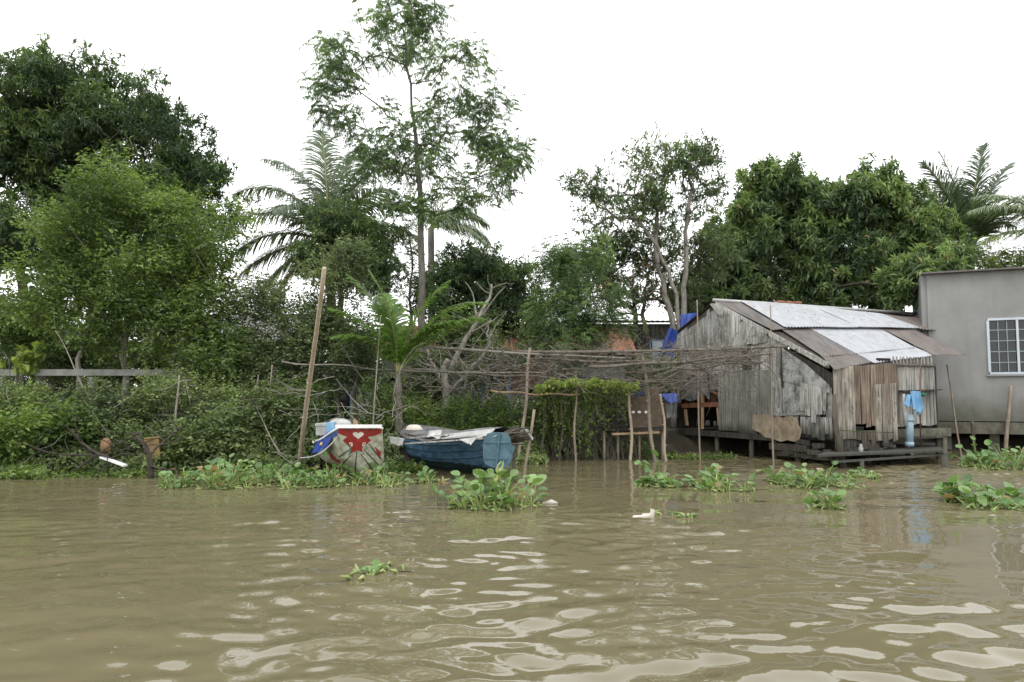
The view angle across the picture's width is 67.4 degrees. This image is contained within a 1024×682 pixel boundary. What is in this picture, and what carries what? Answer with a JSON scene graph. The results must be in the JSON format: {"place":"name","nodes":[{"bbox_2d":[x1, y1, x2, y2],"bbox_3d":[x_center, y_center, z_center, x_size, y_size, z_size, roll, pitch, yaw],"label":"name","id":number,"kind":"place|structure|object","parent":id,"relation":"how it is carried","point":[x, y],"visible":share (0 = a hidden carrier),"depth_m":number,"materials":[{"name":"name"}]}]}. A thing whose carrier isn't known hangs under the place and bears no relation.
{"place":"outdoors","nodes":[
{"label":"outdoors","id":0,"kind":"place"},
{"bbox_2d":[0,450,1023,681],"bbox_3d":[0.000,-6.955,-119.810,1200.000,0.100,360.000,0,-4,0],"label":"water","id":1,"kind":"structure","parent":0,"point":[893,574],"depth_m":7.11,"materials":[{"name":"liquid"}]},
{"bbox_2d":[17,402,173,479],"bbox_3d":[-9.241,2.127,16.959,2.810,1.581,1.906,-2,-5,24],"label":"fallen branch","id":2,"kind":"object","parent":1,"relation":"on","point":[77,436],"visible":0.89,"depth_m":16.54,"materials":[{"name":"wood"}]},
{"bbox_2d":[100,438,111,453],"bbox_3d":[-8.926,2.307,16.878,0.240,0.374,0.197,0,-4,0],"label":"coconut husk","id":3,"kind":"object","parent":2,"relation":"on","point":[103,444],"visible":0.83,"depth_m":16.81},
{"bbox_2d":[99,456,127,466],"bbox_3d":[-8.465,2.554,16.308,0.741,0.194,0.100,-2,-5,24],"label":"board","id":4,"kind":"object","parent":2,"relation":"on","point":[114,461],"visible":1,"depth_m":16.26,"materials":[{"name":"white paint"}]},
{"bbox_2d":[130,412,204,478],"bbox_3d":[-7.425,2.297,16.320,1.197,1.623,1.430,-4,-5,40],"label":"snag","id":5,"kind":"object","parent":1,"relation":"in","point":[151,466],"visible":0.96,"depth_m":16.23,"materials":[{"name":"brown plant"}]},
{"bbox_2d":[154,460,232,473],"bbox_3d":[-7.022,2.791,17.486,1.817,0.421,1.833,0,-4,0],"label":"water hyacinth","id":6,"kind":"object","parent":1,"relation":"on","point":[164,464],"visible":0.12,"depth_m":16.95,"materials":[{"name":"green plant"}]},
{"bbox_2d":[155,453,320,489],"bbox_3d":[-5.274,2.571,15.231,2.983,0.533,2.775,0,-4,0],"label":"water hyacinth","id":7,"kind":"object","parent":1,"relation":"on","point":[229,475],"visible":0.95,"depth_m":14.74,"materials":[{"name":"green plant"}]},
{"bbox_2d":[312,425,383,479],"bbox_3d":[-3.976,2.461,17.984,1.357,1.202,6.296,1,-4,-16],"label":"wooden boat","id":8,"kind":"object","parent":1,"relation":"on","point":[357,449],"visible":0.84,"depth_m":15.43,"materials":[{"name":"beige paint"}]},
{"bbox_2d":[312,431,331,452],"bbox_3d":[-3.926,2.082,15.982,0.319,0.558,0.813,3,-5,-34],"label":"tarp","id":9,"kind":"object","parent":8,"relation":"hanging from","point":[321,445],"visible":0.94,"depth_m":15.93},
{"bbox_2d":[315,422,334,434],"bbox_3d":[-4.022,1.884,16.541,0.407,0.272,0.576,1,-4,-11],"label":"foam box","id":10,"kind":"object","parent":8,"relation":"on","point":[323,428],"visible":0.86,"depth_m":16.29,"materials":[{"name":"white plastic"}]},
{"bbox_2d":[330,418,350,428],"bbox_3d":[-3.807,1.847,16.961,0.520,0.290,0.400,0,-4,0],"label":"sack","id":11,"kind":"object","parent":8,"relation":"on","point":[339,421],"visible":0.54,"depth_m":16.84,"materials":[{"name":"white fabric"}]},
{"bbox_2d":[292,449,410,488],"bbox_3d":[-3.066,2.485,15.227,2.298,0.705,2.145,0,-4,0],"label":"water hyacinth","id":12,"kind":"object","parent":1,"relation":"on","point":[330,478],"visible":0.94,"depth_m":14.86,"materials":[{"name":"green plant"}]},
{"bbox_2d":[0,437,737,479],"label":"creeping water plants","id":13,"kind":"object","parent":1,"relation":"on","point":[24,471],"visible":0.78,"depth_m":16.55,"materials":[{"name":"green plant"}]},
{"bbox_2d":[339,559,404,579],"bbox_3d":[-1.352,2.209,7.377,0.418,0.124,0.806,-4,-6,45],"label":"water hyacinth","id":14,"kind":"object","parent":1,"relation":"on","point":[376,567],"visible":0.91,"depth_m":7.38,"materials":[{"name":"green plant"}]},
{"bbox_2d":[408,466,449,483],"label":"water hyacinth","id":15,"kind":"object","parent":1,"relation":"on","point":[423,474],"visible":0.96,"depth_m":15.31,"materials":[{"name":"green plant"}]},
{"bbox_2d":[389,423,532,482],"bbox_3d":[-1.458,2.547,17.418,2.451,1.431,6.102,3,-5,-33],"label":"wooden boat","id":16,"kind":"object","parent":1,"relation":"on","point":[469,450],"visible":0.84,"depth_m":16.93,"materials":[{"name":"blue wood"}]},
{"bbox_2d":[432,468,549,511],"bbox_3d":[-0.351,2.275,12.093,1.752,0.673,1.607,4,-6,-42],"label":"water hyacinth","id":17,"kind":"object","parent":1,"relation":"on","point":[475,491],"visible":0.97,"depth_m":12.01,"materials":[{"name":"green plant"}]},
{"bbox_2d":[491,461,503,499],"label":"curled leaf","id":18,"kind":"object","parent":17,"relation":"on","point":[498,478],"visible":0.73,"depth_m":12.29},
{"bbox_2d":[522,409,535,482],"bbox_3d":[0.304,2.330,15.242,0.343,1.944,0.072,1,-4,-15],"label":"wooden stake","id":19,"kind":"object","parent":1,"relation":"in","point":[528,446],"visible":0.7,"depth_m":15.24,"materials":[{"name":"grey wood"}]},
{"bbox_2d":[596,387,674,459],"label":"coop","id":20,"kind":"structure","parent":1,"relation":"in","point":[639,418],"depth_m":20.77,"materials":[{"name":"brown"}]},
{"bbox_2d":[661,393,677,418],"bbox_3d":[4.348,1.781,21.126,0.413,0.699,0.636,0,-4,0],"label":"tarp","id":21,"kind":"object","parent":20,"relation":"hanging from","point":[671,410],"visible":0.94,"depth_m":21.11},
{"bbox_2d":[634,449,689,487],"bbox_3d":[2.848,2.452,14.823,1.009,0.713,1.166,0,-4,0],"label":"water hyacinth","id":22,"kind":"object","parent":1,"relation":"on","point":[658,481],"visible":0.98,"depth_m":14.61,"materials":[{"name":"green plant"}]},
{"bbox_2d":[650,508,697,517],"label":"water hyacinth","id":23,"kind":"object","parent":1,"relation":"on","point":[688,515],"visible":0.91,"depth_m":10.91,"materials":[{"name":"green plant"}]},
{"bbox_2d":[685,463,755,491],"bbox_3d":[3.876,2.527,14.324,1.208,0.490,1.499,0,-4,0],"label":"water hyacinth","id":24,"kind":"object","parent":1,"relation":"on","point":[713,481],"visible":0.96,"depth_m":14.03,"materials":[{"name":"green plant"}]},
{"bbox_2d":[757,461,865,488],"bbox_3d":[5.738,2.562,14.967,1.503,0.514,1.879,1,-4,-11],"label":"water hyacinth","id":25,"kind":"object","parent":1,"relation":"on","point":[802,478],"visible":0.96,"depth_m":14.54,"materials":[{"name":"green plant"}]},
{"bbox_2d":[804,487,846,509],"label":"water hyacinth","id":26,"kind":"object","parent":1,"relation":"on","point":[831,500],"visible":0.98,"depth_m":11.70,"materials":[{"name":"green plant"}]},
{"bbox_2d":[842,467,882,478],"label":"water hyacinth","id":27,"kind":"object","parent":1,"relation":"on","point":[851,474],"visible":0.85,"depth_m":16.19,"materials":[{"name":"green plant"}]},
{"bbox_2d":[970,421,975,453],"bbox_3d":[13.602,3.098,22.577,0.200,1.484,0.097,0,-4,0],"label":"short stake","id":28,"kind":"object","parent":1,"relation":"in","point":[972,429],"visible":0.46,"depth_m":22.57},
{"bbox_2d":[932,474,1023,510],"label":"water hyacinth","id":29,"kind":"object","parent":1,"relation":"on","point":[961,492],"visible":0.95,"depth_m":12.05,"materials":[{"name":"green plant"}]},
{"bbox_2d":[950,436,1023,469],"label":"water hyacinth","id":30,"kind":"object","parent":1,"relation":"on","point":[986,461],"visible":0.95,"depth_m":18.40,"materials":[{"name":"green plant"}]},
{"bbox_2d":[0,0,1023,385],"label":"sky","id":31,"kind":"structure","parent":0,"point":[836,83],"materials":[{"name":"white"}]},
{"bbox_2d":[5,426,1023,473],"bbox_3d":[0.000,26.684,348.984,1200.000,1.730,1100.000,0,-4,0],"label":"ground","id":32,"kind":"structure","parent":0,"point":[680,443],"depth_m":23.62,"materials":[{"name":"soil"}]},
{"bbox_2d":[0,340,48,412],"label":"broadleaf plant","id":33,"kind":"object","parent":32,"relation":"on","point":[26,359],"visible":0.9,"depth_m":20.31,"materials":[{"name":"green plant"}]},
{"bbox_2d":[0,287,64,385],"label":"shrub","id":34,"kind":"object","parent":32,"relation":"on","point":[19,337],"visible":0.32,"depth_m":21.82,"materials":[{"name":"green plant"}]},
{"bbox_2d":[0,369,73,420],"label":"shrub","id":35,"kind":"object","parent":32,"relation":"on","point":[21,390],"visible":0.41,"depth_m":18.36,"materials":[{"name":"green plant"}]},
{"bbox_2d":[0,392,112,465],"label":"shrub","id":36,"kind":"object","parent":32,"relation":"on","point":[10,434],"visible":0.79,"depth_m":17.02,"materials":[{"name":"green plant"}]},
{"bbox_2d":[0,369,183,422],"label":"concrete rail","id":37,"kind":"object","parent":32,"relation":"on","point":[87,372],"visible":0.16,"depth_m":20.48,"materials":[{"name":"concrete"}]},
{"bbox_2d":[27,372,169,447],"bbox_3d":[-9.987,1.886,18.289,2.963,2.306,2.374,-1,-4,18],"label":"shrub","id":38,"kind":"object","parent":32,"relation":"on","point":[96,397],"visible":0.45,"depth_m":18.15,"materials":[{"name":"green plant"}]},
{"bbox_2d":[55,330,102,414],"bbox_3d":[-10.312,0.798,18.352,1.652,2.154,0.057,-1,-4,16],"label":"bare stick","id":39,"kind":"object","parent":38,"relation":"on","point":[75,371],"visible":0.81,"depth_m":18.38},
{"bbox_2d":[18,321,183,410],"bbox_3d":[-12.024,1.152,23.034,5.051,3.679,2.762,0,-4,0],"label":"shrub","id":40,"kind":"object","parent":32,"relation":"on","point":[59,359],"visible":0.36,"depth_m":22.68,"materials":[{"name":"green plant"}]},
{"bbox_2d":[0,32,262,406],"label":"mango tree","id":41,"kind":"object","parent":32,"relation":"on","point":[55,120],"visible":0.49,"depth_m":27.06,"materials":[{"name":"green plant"}]},
{"bbox_2d":[0,139,272,426],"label":"bushy tree","id":42,"kind":"object","parent":32,"relation":"on","point":[163,308],"visible":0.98,"depth_m":20.16,"materials":[{"name":"green plant"}]},
{"bbox_2d":[92,413,197,464],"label":"shrub","id":43,"kind":"object","parent":32,"relation":"on","point":[126,434],"visible":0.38,"depth_m":17.49,"materials":[{"name":"green plant"}]},
{"bbox_2d":[174,375,179,436],"bbox_3d":[-7.671,1.514,17.570,0.081,1.473,0.172,0,-4,0],"label":"bare stick","id":44,"kind":"object","parent":43,"relation":"in","point":[176,404],"visible":0.73,"depth_m":17.58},
{"bbox_2d":[112,360,234,438],"bbox_3d":[-8.150,1.702,18.748,3.231,2.565,2.428,0,-4,0],"label":"shrub","id":45,"kind":"object","parent":32,"relation":"on","point":[162,399],"visible":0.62,"depth_m":18.48,"materials":[{"name":"green plant"}]},
{"bbox_2d":[157,394,268,469],"bbox_3d":[-6.790,2.153,17.670,2.508,1.852,2.200,0,-4,0],"label":"shrub","id":46,"kind":"object","parent":32,"relation":"on","point":[220,431],"visible":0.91,"depth_m":17.28,"materials":[{"name":"green plant"}]},
{"bbox_2d":[173,316,260,397],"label":"shrub","id":47,"kind":"object","parent":32,"relation":"on","point":[220,371],"visible":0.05,"depth_m":22.77,"materials":[{"name":"green plant"}]},
{"bbox_2d":[6,338,432,464],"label":"dry twigs","id":48,"kind":"object","parent":32,"relation":"on","point":[315,409],"visible":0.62,"depth_m":17.37,"materials":[{"name":"wood"}]},
{"bbox_2d":[143,313,327,425],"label":"village house","id":49,"kind":"structure","parent":32,"relation":"on","point":[239,347],"depth_m":27.22,"materials":[{"name":"concrete"}]},
{"bbox_2d":[201,314,277,398],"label":"shrub","id":50,"kind":"object","parent":32,"relation":"on","point":[243,376],"visible":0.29,"depth_m":20.68,"materials":[{"name":"green plant"}]},
{"bbox_2d":[188,370,323,452],"bbox_3d":[-6.168,1.807,18.653,3.154,2.254,2.425,0,-4,0],"label":"shrub","id":51,"kind":"object","parent":32,"relation":"on","point":[269,404],"visible":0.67,"depth_m":18.25,"materials":[{"name":"green plant"}]},
{"bbox_2d":[210,224,394,423],"bbox_3d":[-5.484,-0.169,20.764,4.755,6.023,3.344,0,-4,0],"label":"leafy tree","id":52,"kind":"object","parent":32,"relation":"on","point":[261,294],"visible":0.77,"depth_m":20.38,"materials":[{"name":"green plant"}]},
{"bbox_2d":[268,367,346,434],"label":"shrub","id":53,"kind":"object","parent":32,"relation":"on","point":[325,411],"visible":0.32,"depth_m":19.52,"materials":[{"name":"green plant"}]},
{"bbox_2d":[298,267,326,463],"bbox_3d":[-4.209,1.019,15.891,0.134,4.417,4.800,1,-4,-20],"label":"bamboo pole","id":54,"kind":"object","parent":32,"relation":"on","point":[310,373],"visible":0.88,"depth_m":15.43,"materials":[{"name":"wood"}]},
{"bbox_2d":[224,129,424,379],"bbox_3d":[-7.540,-2.739,29.533,8.200,12.291,5.523,0,-4,0],"label":"coconut palm","id":55,"kind":"object","parent":32,"relation":"on","point":[326,179],"visible":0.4,"depth_m":30.46,"materials":[{"name":"green plant"}]},
{"bbox_2d":[0,418,650,474],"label":"undergrowth","id":56,"kind":"object","parent":32,"relation":"on","point":[255,455],"visible":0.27,"depth_m":17.50,"materials":[{"name":"green plant"}]},
{"bbox_2d":[144,436,162,458],"bbox_3d":[-7.969,2.369,17.075,0.344,0.510,0.291,1,-4,-11],"label":"carton","id":57,"kind":"object","parent":56,"relation":"on","point":[157,440],"visible":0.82,"depth_m":16.96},
{"bbox_2d":[282,194,409,379],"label":"leafy tree","id":58,"kind":"object","parent":32,"relation":"on","point":[331,220],"visible":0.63,"depth_m":25.73,"materials":[{"name":"green plant"}]},
{"bbox_2d":[289,368,404,428],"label":"village house","id":59,"kind":"structure","parent":32,"relation":"on","point":[347,401],"depth_m":24.90,"materials":[{"name":"glass"}]},
{"bbox_2d":[326,391,351,418],"bbox_3d":[-5.597,2.081,24.904,0.800,0.900,0.141,0,-4,0],"label":"window","id":60,"kind":"structure","parent":59,"relation":"in","point":[346,402],"depth_m":24.95,"materials":[{"name":"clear glass"}]},
{"bbox_2d":[96,413,602,458],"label":"grass","id":61,"kind":"structure","parent":32,"relation":"on","point":[481,426],"depth_m":20.52,"materials":[{"name":"green plant"}]},
{"bbox_2d":[316,323,386,428],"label":"shrub","id":62,"kind":"object","parent":32,"relation":"on","point":[353,356],"visible":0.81,"depth_m":19.63,"materials":[{"name":"green plant"}]},
{"bbox_2d":[334,360,417,436],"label":"shrub","id":63,"kind":"object","parent":32,"relation":"on","point":[386,421],"visible":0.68,"depth_m":19.38,"materials":[{"name":"green plant"}]},
{"bbox_2d":[372,315,380,428],"bbox_3d":[-3.307,1.066,18.664,0.062,3.416,0.285,-2,-5,27],"label":"bare stick","id":64,"kind":"object","parent":32,"relation":"on","point":[376,374],"visible":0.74,"depth_m":18.68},
{"bbox_2d":[354,215,458,405],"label":"slender tree","id":65,"kind":"object","parent":32,"relation":"on","point":[411,256],"visible":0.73,"depth_m":25.20,"materials":[{"name":"green plant"}]},
{"bbox_2d":[328,270,488,446],"bbox_3d":[-2.592,0.457,19.238,4.024,4.485,1.646,0,-4,0],"label":"young palm","id":66,"kind":"object","parent":32,"relation":"on","point":[399,348],"visible":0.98,"depth_m":19.16,"materials":[{"name":"green plant"}]},
{"bbox_2d":[393,392,450,426],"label":"shrub","id":67,"kind":"object","parent":32,"relation":"on","point":[422,416],"visible":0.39,"depth_m":20.08,"materials":[{"name":"green plant"}]},
{"bbox_2d":[294,0,550,406],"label":"tall tree","id":68,"kind":"object","parent":32,"relation":"on","point":[501,160],"visible":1,"depth_m":24.24,"materials":[{"name":"green plant"}]},
{"bbox_2d":[393,338,463,426],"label":"shrub","id":69,"kind":"object","parent":32,"relation":"on","point":[419,387],"visible":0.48,"depth_m":23.36,"materials":[{"name":"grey plant"}]},
{"bbox_2d":[0,299,905,422],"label":"hedge mass","id":70,"kind":"object","parent":32,"relation":"on","point":[26,378],"visible":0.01,"depth_m":30.47,"materials":[{"name":"green plant"}]},
{"bbox_2d":[413,206,492,323],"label":"coconut palm","id":71,"kind":"object","parent":32,"relation":"on","point":[474,232],"visible":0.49,"depth_m":36.30,"materials":[{"name":"green plant"}]},
{"bbox_2d":[426,303,511,419],"bbox_3d":[-1.508,0.945,25.077,3.145,4.410,2.673,0,-4,0],"label":"shrub","id":72,"kind":"object","parent":32,"relation":"on","point":[455,333],"visible":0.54,"depth_m":24.75,"materials":[{"name":"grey plant"}]},
{"bbox_2d":[367,275,572,432],"bbox_3d":[-0.846,0.761,21.783,6.263,5.583,3.593,0,-4,0],"label":"dead tree","id":73,"kind":"object","parent":32,"relation":"on","point":[444,377],"visible":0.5,"depth_m":21.93,"materials":[{"name":"wood"}]},
{"bbox_2d":[423,383,536,434],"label":"shrub","id":74,"kind":"object","parent":32,"relation":"on","point":[485,414],"visible":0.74,"depth_m":20.55,"materials":[{"name":"green plant"}]},
{"bbox_2d":[398,237,566,342],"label":"dark tree","id":75,"kind":"object","parent":32,"relation":"on","point":[471,266],"visible":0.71,"depth_m":27.41,"materials":[{"name":"green plant"}]},
{"bbox_2d":[453,325,521,407],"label":"shrub","id":76,"kind":"object","parent":32,"relation":"on","point":[481,367],"visible":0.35,"depth_m":23.59,"materials":[{"name":"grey plant"}]},
{"bbox_2d":[375,325,635,429],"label":"village house","id":77,"kind":"structure","parent":32,"relation":"on","point":[619,347],"depth_m":26.95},
{"bbox_2d":[472,371,497,418],"bbox_3d":[-0.949,2.058,26.911,0.900,2.080,0.141,0,-4,0],"label":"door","id":78,"kind":"structure","parent":77,"relation":"in","point":[473,392],"depth_m":26.97,"materials":[{"name":"glass"}]},
{"bbox_2d":[499,364,545,388],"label":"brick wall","id":79,"kind":"structure","parent":32,"relation":"on","point":[516,379],"depth_m":24.42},
{"bbox_2d":[504,304,561,400],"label":"shrub","id":80,"kind":"object","parent":32,"relation":"on","point":[525,332],"visible":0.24,"depth_m":24.42,"materials":[{"name":"green plant"}]},
{"bbox_2d":[504,389,581,447],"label":"shrub","id":81,"kind":"object","parent":32,"relation":"on","point":[537,425],"visible":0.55,"depth_m":20.97,"materials":[{"name":"green plant"}]},
{"bbox_2d":[281,307,819,462],"bbox_3d":[1.029,1.231,19.822,13.595,4.619,5.093,0,-4,0],"label":"trellis","id":82,"kind":"object","parent":32,"relation":"on","point":[724,360],"visible":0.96,"depth_m":19.74,"materials":[{"name":"beige wood"}]},
{"bbox_2d":[529,356,589,423],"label":"shrub","id":83,"kind":"object","parent":32,"relation":"on","point":[563,372],"visible":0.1,"depth_m":24.95,"materials":[{"name":"green plant"}]},
{"bbox_2d":[513,228,648,434],"bbox_3d":[2.031,-0.193,22.950,4.027,6.717,3.458,0,-4,0],"label":"feathery tree","id":84,"kind":"object","parent":32,"relation":"on","point":[580,321],"visible":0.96,"depth_m":22.92,"materials":[{"name":"green plant"}]},
{"bbox_2d":[533,419,637,459],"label":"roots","id":85,"kind":"object","parent":32,"relation":"on","point":[595,448],"visible":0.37,"depth_m":20.98,"materials":[{"name":"plant"}]},
{"bbox_2d":[534,376,641,457],"bbox_3d":[2.153,2.182,20.985,3.183,2.471,3.155,0,-4,0],"label":"climbing vine","id":86,"kind":"object","parent":32,"relation":"on","point":[588,400],"visible":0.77,"depth_m":20.54,"materials":[{"name":"green plant"}]},
{"bbox_2d":[533,213,747,393],"bbox_3d":[4.788,-0.791,29.134,8.114,8.338,3.632,0,-4,0],"label":"leafy tree","id":87,"kind":"object","parent":32,"relation":"on","point":[704,264],"visible":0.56,"depth_m":28.82,"materials":[{"name":"green plant"}]},
{"bbox_2d":[594,249,687,367],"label":"tree","id":88,"kind":"object","parent":32,"relation":"on","point":[647,338],"visible":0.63,"depth_m":28.04,"materials":[{"name":"green plant"}]},
{"bbox_2d":[554,122,732,428],"bbox_3d":[4.752,-2.292,27.846,6.591,11.282,3.434,0,-4,0],"label":"pale bark tree","id":89,"kind":"object","parent":32,"relation":"on","point":[654,199],"visible":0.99,"depth_m":27.64,"materials":[{"name":"green plant"}]},
{"bbox_2d":[620,344,688,445],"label":"shrub","id":90,"kind":"object","parent":32,"relation":"on","point":[658,379],"visible":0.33,"depth_m":23.11,"materials":[{"name":"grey plant"}]},
{"bbox_2d":[593,320,717,427],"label":"village house","id":91,"kind":"structure","parent":32,"relation":"on","point":[654,331],"depth_m":29.02,"materials":[{"name":"grey wood"}]},
{"bbox_2d":[696,300,700,459],"bbox_3d":[5.030,1.277,20.720,0.076,4.840,0.381,-1,-4,8],"label":"thin pole","id":92,"kind":"object","parent":32,"relation":"on","point":[698,392],"visible":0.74,"depth_m":20.64,"materials":[{"name":"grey wood"}]},
{"bbox_2d":[770,305,774,464],"bbox_3d":[6.561,1.334,19.388,0.071,4.533,0.278,-1,-4,19],"label":"thin pole","id":93,"kind":"object","parent":32,"relation":"on","point":[771,396],"visible":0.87,"depth_m":19.33,"materials":[{"name":"brown wood"}]},
{"bbox_2d":[662,298,964,468],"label":"plank shack","id":94,"kind":"structure","parent":32,"relation":"on","point":[871,361],"depth_m":20.93,"materials":[{"name":"grey wood"}]},
{"bbox_2d":[658,313,696,357],"bbox_3d":[5.506,-0.227,25.229,0.576,1.655,2.709,-2,-5,30],"label":"tarp","id":95,"kind":"object","parent":94,"relation":"hanging from","point":[672,333],"visible":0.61,"depth_m":24.24,"materials":[{"name":"plastic"}]},
{"bbox_2d":[876,358,932,428],"bbox_3d":[10.569,1.579,20.645,2.124,2.200,0.090,2,-5,-25],"label":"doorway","id":96,"kind":"structure","parent":94,"relation":"in","point":[886,360],"depth_m":20.51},
{"bbox_2d":[905,414,913,445],"bbox_3d":[10.271,2.309,19.850,0.252,0.826,0.234,0,-4,0],"label":"pipe post","id":97,"kind":"object","parent":94,"relation":"on","point":[909,435],"visible":1,"depth_m":19.78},
{"bbox_2d":[902,391,923,426],"bbox_3d":[10.368,1.742,19.803,0.586,0.932,0.260,0,-4,0],"label":"cloth bundle","id":98,"kind":"object","parent":94,"relation":"hanging from","point":[913,399],"visible":1,"depth_m":19.79,"materials":[{"name":"fabric"}]},
{"bbox_2d":[898,389,942,396],"bbox_3d":[10.945,1.384,20.508,1.538,0.203,0.393,2,-5,-25],"label":"wall shelf","id":99,"kind":"object","parent":94,"relation":"attached to","point":[923,394],"depth_m":20.35,"materials":[{"name":"brown wood"}]},
{"bbox_2d":[654,150,982,317],"bbox_3d":[12.676,-2.144,31.815,11.741,11.494,10.041,-3,-5,32],"label":"mango tree","id":100,"kind":"object","parent":32,"relation":"on","point":[793,226],"visible":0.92,"depth_m":30.88,"materials":[{"name":"green plant"}]},
{"bbox_2d":[832,394,846,466],"bbox_3d":[8.039,2.438,18.752,0.385,2.266,0.170,0,-4,0],"label":"corner post","id":101,"kind":"object","parent":32,"relation":"on","point":[839,446],"visible":0.79,"depth_m":18.72,"materials":[{"name":"wood"}]},
{"bbox_2d":[946,365,961,455],"bbox_3d":[12.970,2.254,22.465,0.083,3.139,0.538,1,-4,-14],"label":"bamboo stake","id":102,"kind":"object","parent":32,"relation":"on","point":[958,440],"visible":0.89,"depth_m":22.50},
{"bbox_2d":[905,141,1023,261],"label":"coconut palm","id":103,"kind":"object","parent":32,"relation":"on","point":[958,197],"visible":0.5,"depth_m":38.32,"materials":[{"name":"green plant"}]},
{"bbox_2d":[912,266,1023,451],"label":"cement house","id":104,"kind":"structure","parent":32,"relation":"on","point":[975,317],"depth_m":24.08,"materials":[{"name":"paint"}]},
{"bbox_2d":[986,317,1023,374],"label":"window","id":105,"kind":"structure","parent":104,"relation":"in","point":[1005,336],"depth_m":23.83,"materials":[{"name":"paint"}]},
{"bbox_2d":[964,194,1023,248],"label":"coconut palm","id":106,"kind":"object","parent":32,"relation":"on","point":[1003,207],"visible":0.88,"depth_m":34.81,"materials":[{"name":"green plant"}]},
{"bbox_2d":[967,236,1023,269],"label":"yellow green tree","id":107,"kind":"object","parent":32,"relation":"on","point":[987,261],"visible":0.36,"depth_m":34.05,"materials":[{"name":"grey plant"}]},
{"bbox_2d":[1003,385,1012,448],"bbox_3d":[15.069,2.617,23.339,0.509,2.545,0.123,1,-4,-19],"label":"wooden stake","id":108,"kind":"object","parent":32,"relation":"on","point":[1008,417],"visible":0.74,"depth_m":23.34,"materials":[{"name":"brown wood"}]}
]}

